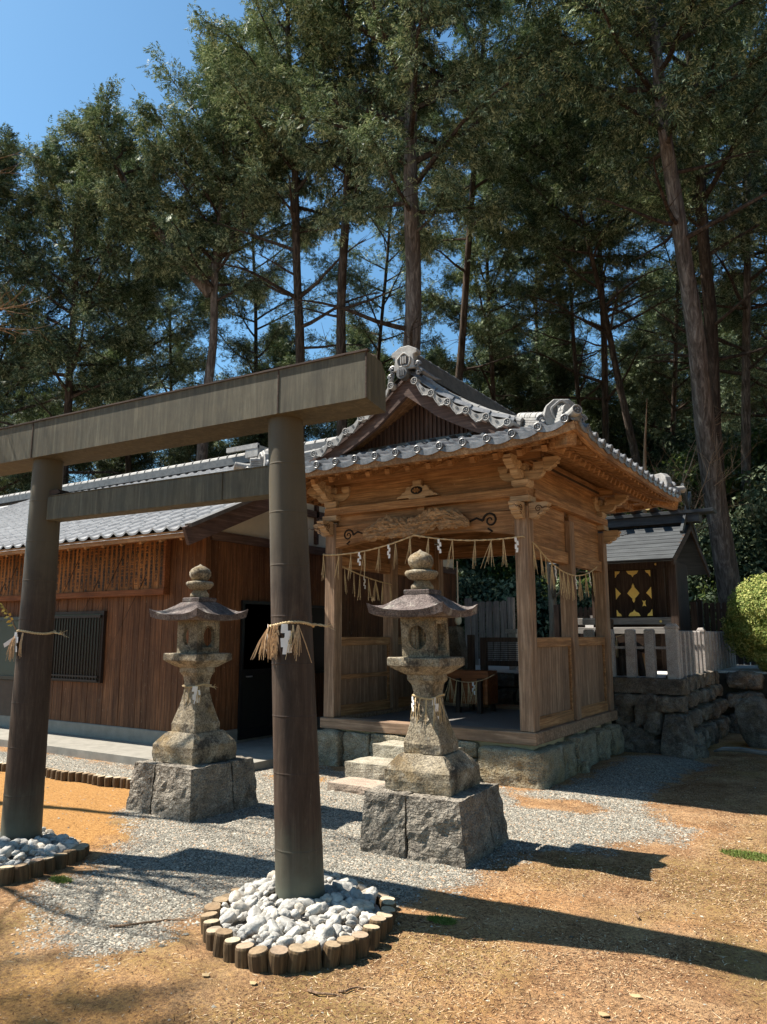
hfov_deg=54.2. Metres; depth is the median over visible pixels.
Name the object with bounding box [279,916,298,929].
white stone
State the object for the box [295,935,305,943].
white stone
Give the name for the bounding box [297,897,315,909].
white stone
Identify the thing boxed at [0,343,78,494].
cypress tree
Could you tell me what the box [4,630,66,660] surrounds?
straw rope
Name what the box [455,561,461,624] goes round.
bell rope
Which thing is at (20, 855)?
white stone
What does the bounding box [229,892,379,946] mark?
ground bed
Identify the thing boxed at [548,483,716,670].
shrine
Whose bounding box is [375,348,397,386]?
cypress tree
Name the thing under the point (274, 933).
white stone
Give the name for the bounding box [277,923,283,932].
white stone
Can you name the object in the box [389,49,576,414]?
cypress tree
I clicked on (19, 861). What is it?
white stone
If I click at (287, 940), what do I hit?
white stone
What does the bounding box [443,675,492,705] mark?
sacred rope
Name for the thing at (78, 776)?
log stake
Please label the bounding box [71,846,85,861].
log stake
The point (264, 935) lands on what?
white stone
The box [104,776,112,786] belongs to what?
log stake
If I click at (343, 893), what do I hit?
white stone
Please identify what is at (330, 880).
white stone
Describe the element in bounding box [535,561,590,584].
evergreen shrub
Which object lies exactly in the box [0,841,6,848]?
white stone
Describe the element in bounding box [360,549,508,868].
stone lantern
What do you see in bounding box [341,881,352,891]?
white stone
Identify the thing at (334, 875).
white stone
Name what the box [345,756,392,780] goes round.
stone step
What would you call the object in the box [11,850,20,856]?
white stone
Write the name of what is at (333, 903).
white stone
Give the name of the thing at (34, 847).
white stone
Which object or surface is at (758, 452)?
broadleaf tree
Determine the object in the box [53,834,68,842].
white stone
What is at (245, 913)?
white stone
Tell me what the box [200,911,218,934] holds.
log stake
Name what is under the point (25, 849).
white stone
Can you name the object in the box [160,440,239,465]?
cypress tree
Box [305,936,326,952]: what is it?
white stone
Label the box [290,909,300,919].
white stone
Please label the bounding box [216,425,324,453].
cypress tree
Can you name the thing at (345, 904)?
white stone
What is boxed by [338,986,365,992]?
fallen twig
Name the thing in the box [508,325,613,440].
cypress tree
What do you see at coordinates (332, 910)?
white stone
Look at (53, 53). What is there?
sky
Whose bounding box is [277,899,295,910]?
white stone
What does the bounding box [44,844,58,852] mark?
white stone
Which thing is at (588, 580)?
evergreen shrub
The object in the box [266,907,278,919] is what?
white stone
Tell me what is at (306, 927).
white stone
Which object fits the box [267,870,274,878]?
white stone
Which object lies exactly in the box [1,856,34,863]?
ground bed
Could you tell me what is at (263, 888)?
white stone
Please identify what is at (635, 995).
fallen leaf
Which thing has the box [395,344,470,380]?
cypress tree
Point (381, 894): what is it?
log stake
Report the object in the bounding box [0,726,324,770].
path
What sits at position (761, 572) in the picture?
evergreen shrub
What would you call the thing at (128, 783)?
log stake
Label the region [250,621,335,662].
straw rope
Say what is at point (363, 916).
white stone
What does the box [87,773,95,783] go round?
log stake
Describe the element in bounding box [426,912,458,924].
moss patch
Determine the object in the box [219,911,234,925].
white stone
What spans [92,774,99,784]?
log stake
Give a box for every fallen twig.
[109,919,184,927]
[307,989,346,998]
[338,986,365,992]
[634,910,643,919]
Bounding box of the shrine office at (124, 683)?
[0,436,456,743]
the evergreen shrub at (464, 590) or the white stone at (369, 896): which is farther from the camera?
the evergreen shrub at (464, 590)
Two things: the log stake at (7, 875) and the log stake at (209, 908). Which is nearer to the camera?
the log stake at (209, 908)
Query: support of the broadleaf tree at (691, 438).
on the ground at (151, 984)
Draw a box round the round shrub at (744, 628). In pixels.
[720,573,766,671]
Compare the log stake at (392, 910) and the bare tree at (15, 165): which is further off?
the bare tree at (15, 165)
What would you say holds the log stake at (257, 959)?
on the ground at (151, 984)
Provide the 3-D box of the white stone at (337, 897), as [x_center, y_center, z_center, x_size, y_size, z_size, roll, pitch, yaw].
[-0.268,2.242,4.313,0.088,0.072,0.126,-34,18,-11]
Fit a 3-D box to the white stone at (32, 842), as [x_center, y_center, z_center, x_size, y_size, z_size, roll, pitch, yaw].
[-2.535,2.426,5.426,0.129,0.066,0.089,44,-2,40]
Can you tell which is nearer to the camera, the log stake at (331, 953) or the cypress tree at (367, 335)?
the log stake at (331, 953)
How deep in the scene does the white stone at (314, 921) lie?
4.04 m
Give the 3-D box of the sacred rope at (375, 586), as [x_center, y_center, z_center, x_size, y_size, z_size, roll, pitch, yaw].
[-0.221,1.053,10.484,0.054,0.542,1.303,-6,-11,33]
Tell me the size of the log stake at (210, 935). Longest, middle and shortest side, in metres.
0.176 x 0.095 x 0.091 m
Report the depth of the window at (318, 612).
12.43 m
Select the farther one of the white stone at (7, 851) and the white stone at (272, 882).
the white stone at (7, 851)
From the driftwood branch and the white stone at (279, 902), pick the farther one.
the driftwood branch
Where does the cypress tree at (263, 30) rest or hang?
on the ground at (151, 984)
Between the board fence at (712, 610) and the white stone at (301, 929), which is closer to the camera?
the white stone at (301, 929)
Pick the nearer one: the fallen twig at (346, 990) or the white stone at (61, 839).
the fallen twig at (346, 990)
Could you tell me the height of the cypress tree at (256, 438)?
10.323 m
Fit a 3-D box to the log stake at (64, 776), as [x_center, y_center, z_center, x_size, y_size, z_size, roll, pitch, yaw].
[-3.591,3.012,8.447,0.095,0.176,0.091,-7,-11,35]
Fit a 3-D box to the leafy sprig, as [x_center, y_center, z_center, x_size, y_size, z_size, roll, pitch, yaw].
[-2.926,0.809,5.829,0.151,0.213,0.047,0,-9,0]
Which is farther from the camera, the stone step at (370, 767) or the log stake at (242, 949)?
the stone step at (370, 767)
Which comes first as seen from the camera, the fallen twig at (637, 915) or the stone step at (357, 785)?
the fallen twig at (637, 915)
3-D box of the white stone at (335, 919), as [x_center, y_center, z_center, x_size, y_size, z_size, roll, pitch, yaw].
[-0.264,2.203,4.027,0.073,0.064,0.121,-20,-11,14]
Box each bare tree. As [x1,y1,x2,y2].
[0,147,32,192]
[0,279,52,342]
[537,456,692,636]
[608,401,765,536]
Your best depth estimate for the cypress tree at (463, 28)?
25.82 m
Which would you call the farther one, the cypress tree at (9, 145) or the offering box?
the cypress tree at (9, 145)
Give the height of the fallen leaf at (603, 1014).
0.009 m
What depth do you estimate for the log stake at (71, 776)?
8.39 m
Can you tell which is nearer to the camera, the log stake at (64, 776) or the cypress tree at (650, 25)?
the log stake at (64, 776)
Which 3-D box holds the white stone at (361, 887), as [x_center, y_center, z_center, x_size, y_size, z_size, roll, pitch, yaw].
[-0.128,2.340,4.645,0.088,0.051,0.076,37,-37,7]
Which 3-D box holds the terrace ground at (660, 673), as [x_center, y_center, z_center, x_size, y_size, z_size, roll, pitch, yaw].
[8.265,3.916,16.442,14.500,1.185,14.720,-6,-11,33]
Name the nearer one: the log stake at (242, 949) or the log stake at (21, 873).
the log stake at (242, 949)
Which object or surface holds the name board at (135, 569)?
attached to the shrine office at (124, 683)
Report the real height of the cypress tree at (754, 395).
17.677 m
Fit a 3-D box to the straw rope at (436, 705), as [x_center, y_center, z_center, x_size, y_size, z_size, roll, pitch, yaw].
[0.357,1.583,5.946,0.249,0.276,0.261,-6,-11,33]
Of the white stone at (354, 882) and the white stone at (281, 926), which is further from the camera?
the white stone at (354, 882)
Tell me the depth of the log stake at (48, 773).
8.58 m
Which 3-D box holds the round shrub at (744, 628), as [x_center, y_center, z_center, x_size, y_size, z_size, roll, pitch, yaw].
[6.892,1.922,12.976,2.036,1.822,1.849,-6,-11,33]
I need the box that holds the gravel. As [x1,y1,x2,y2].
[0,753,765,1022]
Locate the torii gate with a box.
[0,348,385,901]
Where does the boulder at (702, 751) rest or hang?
on the ground at (151, 984)
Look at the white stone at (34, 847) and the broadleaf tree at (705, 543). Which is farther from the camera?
the broadleaf tree at (705, 543)
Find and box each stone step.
[327,777,384,794]
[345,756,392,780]
[372,740,463,758]
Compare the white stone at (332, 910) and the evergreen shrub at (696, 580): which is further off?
the evergreen shrub at (696, 580)
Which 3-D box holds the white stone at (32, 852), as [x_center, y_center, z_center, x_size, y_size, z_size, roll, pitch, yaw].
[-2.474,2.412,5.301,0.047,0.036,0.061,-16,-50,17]
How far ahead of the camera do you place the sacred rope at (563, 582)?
9.20 m
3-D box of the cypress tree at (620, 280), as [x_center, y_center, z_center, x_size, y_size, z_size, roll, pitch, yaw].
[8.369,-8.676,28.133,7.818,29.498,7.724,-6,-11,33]
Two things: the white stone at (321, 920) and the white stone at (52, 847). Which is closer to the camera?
the white stone at (321, 920)
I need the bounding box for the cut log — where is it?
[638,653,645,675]
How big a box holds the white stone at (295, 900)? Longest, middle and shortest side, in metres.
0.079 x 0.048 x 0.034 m
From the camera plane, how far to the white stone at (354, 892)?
4.42 m
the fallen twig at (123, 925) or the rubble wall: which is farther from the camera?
the rubble wall
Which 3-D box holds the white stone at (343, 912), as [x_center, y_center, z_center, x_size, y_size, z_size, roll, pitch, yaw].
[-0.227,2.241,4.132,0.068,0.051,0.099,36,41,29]
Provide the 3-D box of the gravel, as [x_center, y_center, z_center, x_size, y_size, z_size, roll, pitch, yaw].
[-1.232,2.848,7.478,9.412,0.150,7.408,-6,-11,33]
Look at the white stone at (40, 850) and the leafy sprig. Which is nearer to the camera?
the white stone at (40, 850)
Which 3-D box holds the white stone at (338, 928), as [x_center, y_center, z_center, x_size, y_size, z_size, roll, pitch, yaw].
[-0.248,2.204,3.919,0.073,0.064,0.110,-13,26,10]
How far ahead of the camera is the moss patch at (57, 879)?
4.96 m
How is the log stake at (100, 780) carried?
on the ground at (151, 984)
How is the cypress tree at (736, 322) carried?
on the ground at (151, 984)
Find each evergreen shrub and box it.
[454,556,509,579]
[455,565,548,658]
[456,576,485,636]
[473,556,544,585]
[485,575,548,645]
[500,571,591,613]
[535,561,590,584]
[536,576,592,636]
[577,574,590,596]
[687,568,712,598]
[688,578,717,630]
[695,573,747,630]
[709,565,766,629]
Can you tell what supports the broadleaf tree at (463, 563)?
on the ground at (151, 984)
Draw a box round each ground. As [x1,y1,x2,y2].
[0,733,766,1023]
[475,659,766,677]
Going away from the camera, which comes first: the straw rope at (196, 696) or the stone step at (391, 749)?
the straw rope at (196, 696)
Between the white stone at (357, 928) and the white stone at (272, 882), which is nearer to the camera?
the white stone at (357, 928)
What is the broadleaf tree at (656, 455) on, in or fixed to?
on the ground at (151, 984)
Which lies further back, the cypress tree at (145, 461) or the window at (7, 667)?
the cypress tree at (145, 461)
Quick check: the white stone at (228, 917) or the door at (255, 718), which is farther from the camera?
the door at (255, 718)
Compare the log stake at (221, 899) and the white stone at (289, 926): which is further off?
the log stake at (221, 899)
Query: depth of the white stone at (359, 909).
4.19 m
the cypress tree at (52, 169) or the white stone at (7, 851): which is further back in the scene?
the cypress tree at (52, 169)
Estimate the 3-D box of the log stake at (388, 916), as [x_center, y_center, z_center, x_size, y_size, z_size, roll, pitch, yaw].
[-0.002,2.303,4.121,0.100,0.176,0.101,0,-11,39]
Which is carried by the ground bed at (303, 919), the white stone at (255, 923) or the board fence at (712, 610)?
the white stone at (255, 923)
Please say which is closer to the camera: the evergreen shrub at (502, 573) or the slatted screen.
the slatted screen
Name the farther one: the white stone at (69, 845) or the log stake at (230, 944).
the white stone at (69, 845)
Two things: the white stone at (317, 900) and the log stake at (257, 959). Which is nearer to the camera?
the log stake at (257, 959)
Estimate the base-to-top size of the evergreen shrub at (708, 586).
3.267 m
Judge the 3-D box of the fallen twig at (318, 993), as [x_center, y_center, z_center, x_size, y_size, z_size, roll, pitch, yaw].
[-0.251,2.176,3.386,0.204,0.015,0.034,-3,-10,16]
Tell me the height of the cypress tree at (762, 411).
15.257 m
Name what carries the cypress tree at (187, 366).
on the ground at (151, 984)
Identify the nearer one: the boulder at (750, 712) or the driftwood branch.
the driftwood branch
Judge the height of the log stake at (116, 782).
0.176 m
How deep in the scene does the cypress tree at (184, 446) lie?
45.90 m
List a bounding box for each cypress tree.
[0,115,200,484]
[0,123,111,494]
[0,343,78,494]
[0,359,18,492]
[0,390,91,495]
[35,141,216,474]
[55,19,332,460]
[55,349,165,483]
[77,398,175,481]
[104,212,226,465]
[159,440,234,463]
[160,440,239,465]
[161,50,357,388]
[183,0,418,441]
[210,432,267,457]
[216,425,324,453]
[218,318,323,453]
[232,0,448,435]
[237,0,589,384]
[302,54,463,388]
[305,417,357,440]
[315,324,387,439]
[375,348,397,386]
[378,0,597,380]
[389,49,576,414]
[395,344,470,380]
[449,94,608,398]
[450,310,543,410]
[467,3,712,466]
[470,344,555,413]
[477,0,766,663]
[495,90,660,413]
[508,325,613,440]
[514,0,685,443]
[526,309,596,394]
[546,0,766,622]
[568,374,649,466]
[582,55,766,465]
[590,320,694,467]
[593,262,736,444]
[608,367,668,436]
[622,0,766,505]
[643,73,766,433]
[678,290,766,429]
[684,266,766,466]
[752,349,766,432]
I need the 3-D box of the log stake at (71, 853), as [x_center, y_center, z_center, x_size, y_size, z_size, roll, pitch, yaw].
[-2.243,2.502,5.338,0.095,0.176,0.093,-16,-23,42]
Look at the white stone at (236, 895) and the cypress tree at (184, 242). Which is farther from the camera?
the cypress tree at (184, 242)
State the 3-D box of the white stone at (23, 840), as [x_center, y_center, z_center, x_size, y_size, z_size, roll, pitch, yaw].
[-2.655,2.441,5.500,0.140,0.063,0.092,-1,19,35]
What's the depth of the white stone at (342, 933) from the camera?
3.84 m
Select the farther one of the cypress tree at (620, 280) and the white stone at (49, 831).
the cypress tree at (620, 280)
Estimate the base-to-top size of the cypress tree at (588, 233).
21.707 m
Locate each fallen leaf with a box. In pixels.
[598,1011,608,1016]
[630,993,642,997]
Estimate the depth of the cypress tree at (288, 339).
44.20 m
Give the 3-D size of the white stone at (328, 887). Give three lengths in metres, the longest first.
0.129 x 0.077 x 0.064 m
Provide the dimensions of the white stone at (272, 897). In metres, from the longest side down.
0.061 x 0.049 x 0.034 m
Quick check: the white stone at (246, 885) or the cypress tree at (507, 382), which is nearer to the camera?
the white stone at (246, 885)
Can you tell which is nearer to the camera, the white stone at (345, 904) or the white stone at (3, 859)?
the white stone at (345, 904)
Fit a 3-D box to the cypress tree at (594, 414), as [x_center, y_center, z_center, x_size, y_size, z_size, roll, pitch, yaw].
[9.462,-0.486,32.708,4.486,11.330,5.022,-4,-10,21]
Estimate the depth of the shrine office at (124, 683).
11.24 m
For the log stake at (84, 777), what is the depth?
8.31 m
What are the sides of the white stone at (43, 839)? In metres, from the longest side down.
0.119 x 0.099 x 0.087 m
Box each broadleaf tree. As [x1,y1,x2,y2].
[454,556,507,574]
[497,556,544,572]
[558,513,629,581]
[586,399,651,468]
[606,445,746,534]
[636,412,752,474]
[651,464,756,515]
[656,427,756,477]
[687,514,766,620]
[688,423,766,516]
[728,459,766,569]
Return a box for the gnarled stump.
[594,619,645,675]
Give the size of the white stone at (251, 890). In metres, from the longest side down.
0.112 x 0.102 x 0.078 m
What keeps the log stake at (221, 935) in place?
on the ground at (151, 984)
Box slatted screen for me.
[467,635,517,669]
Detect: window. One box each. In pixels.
[0,617,18,679]
[51,611,106,682]
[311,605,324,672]
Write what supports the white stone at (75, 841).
on the ground bed at (28, 857)
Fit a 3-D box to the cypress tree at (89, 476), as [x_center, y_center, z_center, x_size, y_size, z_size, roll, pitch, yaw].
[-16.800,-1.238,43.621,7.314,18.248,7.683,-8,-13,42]
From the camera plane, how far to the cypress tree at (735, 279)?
24.89 m
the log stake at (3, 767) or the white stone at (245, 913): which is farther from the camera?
the log stake at (3, 767)
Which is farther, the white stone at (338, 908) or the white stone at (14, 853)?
the white stone at (14, 853)
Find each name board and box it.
[0,554,24,602]
[56,539,173,658]
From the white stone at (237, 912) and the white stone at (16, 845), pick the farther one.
the white stone at (16, 845)
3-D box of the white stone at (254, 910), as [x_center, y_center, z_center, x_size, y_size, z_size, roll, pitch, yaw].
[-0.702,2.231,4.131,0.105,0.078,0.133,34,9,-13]
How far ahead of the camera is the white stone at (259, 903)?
4.26 m
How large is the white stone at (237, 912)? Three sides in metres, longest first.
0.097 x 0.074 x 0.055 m
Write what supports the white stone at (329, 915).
on the ground bed at (303, 919)
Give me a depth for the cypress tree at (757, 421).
44.22 m
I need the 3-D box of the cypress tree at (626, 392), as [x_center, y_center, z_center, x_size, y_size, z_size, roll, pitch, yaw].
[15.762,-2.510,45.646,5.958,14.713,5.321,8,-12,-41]
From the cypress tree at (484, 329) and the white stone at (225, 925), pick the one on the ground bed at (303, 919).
the white stone at (225, 925)
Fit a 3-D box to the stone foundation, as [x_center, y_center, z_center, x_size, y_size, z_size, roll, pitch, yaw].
[1.265,3.095,9.989,3.242,0.539,3.184,-6,-11,33]
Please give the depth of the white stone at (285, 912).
4.09 m
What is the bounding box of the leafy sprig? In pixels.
[0,603,16,629]
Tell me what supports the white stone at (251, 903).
on the ground bed at (303, 919)
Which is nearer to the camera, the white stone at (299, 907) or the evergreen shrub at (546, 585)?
the white stone at (299, 907)
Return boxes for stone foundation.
[317,721,623,789]
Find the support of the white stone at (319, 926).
on the ground bed at (303, 919)
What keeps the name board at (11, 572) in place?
attached to the shrine office at (124, 683)
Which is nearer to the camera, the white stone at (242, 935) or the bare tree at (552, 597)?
the white stone at (242, 935)
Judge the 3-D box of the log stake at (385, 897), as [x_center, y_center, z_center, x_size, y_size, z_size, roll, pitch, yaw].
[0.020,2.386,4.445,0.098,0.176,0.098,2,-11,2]
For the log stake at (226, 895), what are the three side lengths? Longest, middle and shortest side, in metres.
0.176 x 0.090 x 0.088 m
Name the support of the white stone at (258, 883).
on the ground bed at (303, 919)
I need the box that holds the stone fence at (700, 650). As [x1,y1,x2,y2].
[583,624,736,678]
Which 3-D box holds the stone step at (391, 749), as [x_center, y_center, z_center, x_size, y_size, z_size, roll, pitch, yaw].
[0.397,2.847,8.523,1.020,0.401,0.426,-6,-11,33]
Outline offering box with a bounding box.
[447,669,497,713]
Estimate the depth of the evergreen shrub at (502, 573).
24.40 m
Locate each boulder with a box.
[695,745,708,757]
[734,695,766,748]
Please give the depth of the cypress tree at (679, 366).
42.72 m
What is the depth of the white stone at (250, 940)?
3.80 m
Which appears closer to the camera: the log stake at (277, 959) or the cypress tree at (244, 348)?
the log stake at (277, 959)
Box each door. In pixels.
[237,600,272,739]
[615,571,633,616]
[632,570,652,615]
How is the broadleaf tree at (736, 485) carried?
on the ground at (151, 984)
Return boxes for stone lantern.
[126,564,257,822]
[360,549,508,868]
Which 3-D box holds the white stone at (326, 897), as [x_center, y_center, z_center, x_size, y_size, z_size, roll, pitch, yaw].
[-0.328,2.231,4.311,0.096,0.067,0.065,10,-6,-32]
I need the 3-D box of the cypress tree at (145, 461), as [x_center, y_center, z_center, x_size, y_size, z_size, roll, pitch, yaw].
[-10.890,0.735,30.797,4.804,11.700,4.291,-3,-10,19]
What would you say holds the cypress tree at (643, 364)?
on the ground at (151, 984)
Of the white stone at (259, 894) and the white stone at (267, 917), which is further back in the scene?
the white stone at (259, 894)
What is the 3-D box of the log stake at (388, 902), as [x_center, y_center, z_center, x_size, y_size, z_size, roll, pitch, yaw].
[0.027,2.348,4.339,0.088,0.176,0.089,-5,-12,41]
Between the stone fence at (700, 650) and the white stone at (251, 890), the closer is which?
the white stone at (251, 890)
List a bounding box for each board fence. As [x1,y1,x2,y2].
[464,597,515,664]
[553,601,698,636]
[695,600,755,664]
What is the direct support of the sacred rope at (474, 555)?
hanging from the worship pavilion
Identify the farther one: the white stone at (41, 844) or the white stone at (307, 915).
the white stone at (41, 844)
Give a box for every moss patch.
[47,873,74,883]
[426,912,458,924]
[718,847,766,861]
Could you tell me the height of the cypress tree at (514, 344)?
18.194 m
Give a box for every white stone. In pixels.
[0,836,10,841]
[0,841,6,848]
[0,845,14,857]
[0,856,7,862]
[4,860,15,864]
[11,841,20,849]
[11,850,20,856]
[13,852,24,859]
[14,859,22,864]
[19,838,27,844]
[21,844,29,853]
[26,845,37,855]
[28,839,38,846]
[29,849,36,855]
[35,848,43,852]
[37,841,45,847]
[39,837,50,842]
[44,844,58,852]
[45,829,54,833]
[45,850,55,855]
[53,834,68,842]
[57,842,66,852]
[58,836,69,842]
[64,839,78,845]
[66,843,75,849]
[219,907,229,917]
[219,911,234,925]
[221,902,228,907]
[221,923,230,927]
[225,908,240,922]
[229,890,242,903]
[229,927,238,934]
[232,899,250,911]
[236,924,254,938]
[236,931,246,940]
[237,914,243,920]
[238,911,247,922]
[244,883,257,888]
[244,886,259,895]
[244,895,257,902]
[244,938,254,944]
[246,897,257,907]
[246,916,266,934]
[248,905,262,916]
[252,935,259,940]
[253,878,270,887]
[254,891,262,899]
[255,899,262,907]
[256,911,266,915]
[256,938,263,944]
[258,885,268,891]
[258,923,268,935]
[258,938,273,949]
[260,931,269,939]
[262,880,274,894]
[263,890,269,896]
[263,901,274,906]
[265,912,271,920]
[265,935,278,942]
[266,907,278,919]
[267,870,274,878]
[267,885,274,892]
[267,919,283,936]
[268,894,276,901]
[269,931,279,936]
[276,898,283,906]
[276,935,293,946]
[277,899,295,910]
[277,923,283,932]
[278,908,290,917]
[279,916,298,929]
[284,922,293,933]
[284,928,299,937]
[288,925,303,934]
[290,898,300,903]
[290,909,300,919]
[294,903,304,914]
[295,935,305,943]
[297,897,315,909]
[300,924,310,933]
[305,912,310,918]
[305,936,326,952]
[307,903,321,915]
[309,915,321,928]
[313,902,328,915]
[314,898,324,903]
[315,923,324,932]
[318,914,327,918]
[318,918,326,922]
[318,923,334,938]
[319,893,332,903]
[324,883,333,892]
[325,907,337,913]
[327,877,333,883]
[327,913,345,924]
[328,905,344,913]
[328,914,341,924]
[331,872,339,879]
[331,880,342,891]
[331,891,342,902]
[331,901,340,906]
[333,924,342,938]
[339,890,349,899]
[339,900,351,912]
[339,910,349,915]
[339,931,350,936]
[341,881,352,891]
[342,925,351,932]
[344,897,353,904]
[345,919,356,927]
[346,914,358,923]
[347,908,358,916]
[349,879,357,885]
[349,887,363,898]
[350,899,374,911]
[351,906,363,917]
[354,926,361,931]
[357,884,367,890]
[359,914,367,927]
[359,918,368,925]
[362,892,375,901]
[366,886,377,898]
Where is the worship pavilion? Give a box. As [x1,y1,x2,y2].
[233,345,685,745]
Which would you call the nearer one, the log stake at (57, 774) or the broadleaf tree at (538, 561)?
the log stake at (57, 774)
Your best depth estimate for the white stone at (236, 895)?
4.43 m
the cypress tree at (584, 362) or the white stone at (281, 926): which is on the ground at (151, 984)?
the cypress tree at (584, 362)
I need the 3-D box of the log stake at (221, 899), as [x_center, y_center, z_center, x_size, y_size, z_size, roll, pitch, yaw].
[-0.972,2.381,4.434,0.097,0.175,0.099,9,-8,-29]
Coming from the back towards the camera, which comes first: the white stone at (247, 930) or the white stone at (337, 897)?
the white stone at (337, 897)
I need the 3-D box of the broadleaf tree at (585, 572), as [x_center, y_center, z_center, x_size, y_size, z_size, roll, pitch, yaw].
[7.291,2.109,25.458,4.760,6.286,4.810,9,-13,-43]
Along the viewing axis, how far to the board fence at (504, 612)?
15.12 m
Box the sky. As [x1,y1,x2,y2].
[0,0,766,495]
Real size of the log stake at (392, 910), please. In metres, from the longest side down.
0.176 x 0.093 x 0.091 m
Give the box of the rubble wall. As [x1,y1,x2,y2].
[445,670,766,759]
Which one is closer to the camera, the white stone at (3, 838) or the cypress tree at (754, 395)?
the white stone at (3, 838)
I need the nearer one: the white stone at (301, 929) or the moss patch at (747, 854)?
the white stone at (301, 929)
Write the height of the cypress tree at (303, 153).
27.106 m
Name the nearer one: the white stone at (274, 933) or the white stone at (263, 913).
the white stone at (274, 933)
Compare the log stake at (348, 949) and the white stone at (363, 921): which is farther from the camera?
the white stone at (363, 921)
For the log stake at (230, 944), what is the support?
on the ground at (151, 984)
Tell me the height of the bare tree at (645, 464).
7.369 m
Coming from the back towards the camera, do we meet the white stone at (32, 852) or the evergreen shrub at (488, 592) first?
the evergreen shrub at (488, 592)
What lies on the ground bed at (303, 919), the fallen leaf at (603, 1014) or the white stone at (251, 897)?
the white stone at (251, 897)
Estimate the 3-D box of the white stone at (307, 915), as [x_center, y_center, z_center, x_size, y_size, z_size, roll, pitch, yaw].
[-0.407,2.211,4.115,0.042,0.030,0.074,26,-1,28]
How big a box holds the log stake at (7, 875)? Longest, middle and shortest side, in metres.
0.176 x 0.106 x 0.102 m
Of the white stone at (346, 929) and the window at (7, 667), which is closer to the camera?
the white stone at (346, 929)
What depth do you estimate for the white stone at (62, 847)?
5.41 m
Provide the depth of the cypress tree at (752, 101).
20.86 m
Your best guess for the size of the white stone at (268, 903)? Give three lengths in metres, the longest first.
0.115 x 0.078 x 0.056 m
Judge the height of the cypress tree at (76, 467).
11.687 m
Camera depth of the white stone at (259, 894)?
4.40 m
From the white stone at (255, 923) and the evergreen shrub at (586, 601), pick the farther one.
the evergreen shrub at (586, 601)
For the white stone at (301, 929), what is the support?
on the white stone at (294, 932)
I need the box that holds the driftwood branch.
[713,747,766,755]
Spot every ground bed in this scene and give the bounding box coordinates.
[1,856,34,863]
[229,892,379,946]
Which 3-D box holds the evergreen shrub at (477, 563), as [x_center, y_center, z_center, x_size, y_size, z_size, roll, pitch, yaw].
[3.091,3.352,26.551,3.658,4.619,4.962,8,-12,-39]
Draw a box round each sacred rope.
[321,534,522,580]
[342,566,391,604]
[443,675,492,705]
[523,536,596,600]
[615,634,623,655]
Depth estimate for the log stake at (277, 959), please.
3.61 m
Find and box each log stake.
[0,865,14,885]
[1,763,5,771]
[14,863,29,882]
[29,858,43,877]
[43,856,54,873]
[46,768,54,777]
[50,769,58,778]
[54,853,67,869]
[55,770,63,779]
[60,771,68,780]
[63,849,76,865]
[67,771,75,781]
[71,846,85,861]
[75,772,83,781]
[77,843,88,856]
[82,772,89,782]
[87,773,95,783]
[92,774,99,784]
[97,775,105,786]
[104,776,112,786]
[112,776,120,787]
[120,777,128,787]
[126,778,130,788]
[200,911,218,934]
[203,902,221,912]
[203,919,219,942]
[204,905,220,914]
[205,926,221,950]
[212,896,228,904]
[213,928,232,957]
[222,893,230,904]
[223,937,240,962]
[235,942,254,968]
[248,945,268,972]
[268,945,287,974]
[287,943,306,973]
[302,940,321,971]
[322,940,340,968]
[336,935,355,964]
[351,931,368,958]
[362,924,380,950]
[369,915,386,941]
[376,892,389,905]
[376,911,393,933]
[379,896,395,908]
[380,906,395,924]
[381,899,395,909]
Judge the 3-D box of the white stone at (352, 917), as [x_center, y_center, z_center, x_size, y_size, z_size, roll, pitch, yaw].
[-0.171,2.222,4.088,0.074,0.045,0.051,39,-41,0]
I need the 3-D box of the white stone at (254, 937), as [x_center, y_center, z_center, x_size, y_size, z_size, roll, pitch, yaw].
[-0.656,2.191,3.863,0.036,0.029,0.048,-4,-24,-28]
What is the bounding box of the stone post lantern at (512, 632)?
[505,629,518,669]
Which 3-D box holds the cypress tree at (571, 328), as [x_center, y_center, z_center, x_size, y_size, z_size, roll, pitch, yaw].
[7.102,-5.672,30.377,7.451,24.288,7.530,2,-9,-12]
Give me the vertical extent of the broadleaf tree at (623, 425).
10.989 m
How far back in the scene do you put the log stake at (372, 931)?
3.90 m
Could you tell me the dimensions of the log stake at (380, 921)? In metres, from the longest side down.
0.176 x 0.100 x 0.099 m
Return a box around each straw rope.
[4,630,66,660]
[182,683,217,703]
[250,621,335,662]
[410,694,445,723]
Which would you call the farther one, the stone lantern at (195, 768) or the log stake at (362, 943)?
the stone lantern at (195, 768)
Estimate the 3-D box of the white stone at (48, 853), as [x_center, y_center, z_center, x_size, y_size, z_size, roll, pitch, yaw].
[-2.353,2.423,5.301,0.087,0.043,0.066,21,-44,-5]
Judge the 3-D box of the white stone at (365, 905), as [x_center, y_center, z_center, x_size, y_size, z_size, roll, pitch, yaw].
[-0.123,2.242,4.255,0.149,0.062,0.094,16,-4,-32]
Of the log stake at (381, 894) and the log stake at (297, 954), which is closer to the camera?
the log stake at (297, 954)
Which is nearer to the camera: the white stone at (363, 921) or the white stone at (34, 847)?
the white stone at (363, 921)
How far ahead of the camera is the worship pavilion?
9.45 m
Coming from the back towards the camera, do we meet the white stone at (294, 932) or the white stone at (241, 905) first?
the white stone at (241, 905)
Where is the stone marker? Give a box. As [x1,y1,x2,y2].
[448,626,467,669]
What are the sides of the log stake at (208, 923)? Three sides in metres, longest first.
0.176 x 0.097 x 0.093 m

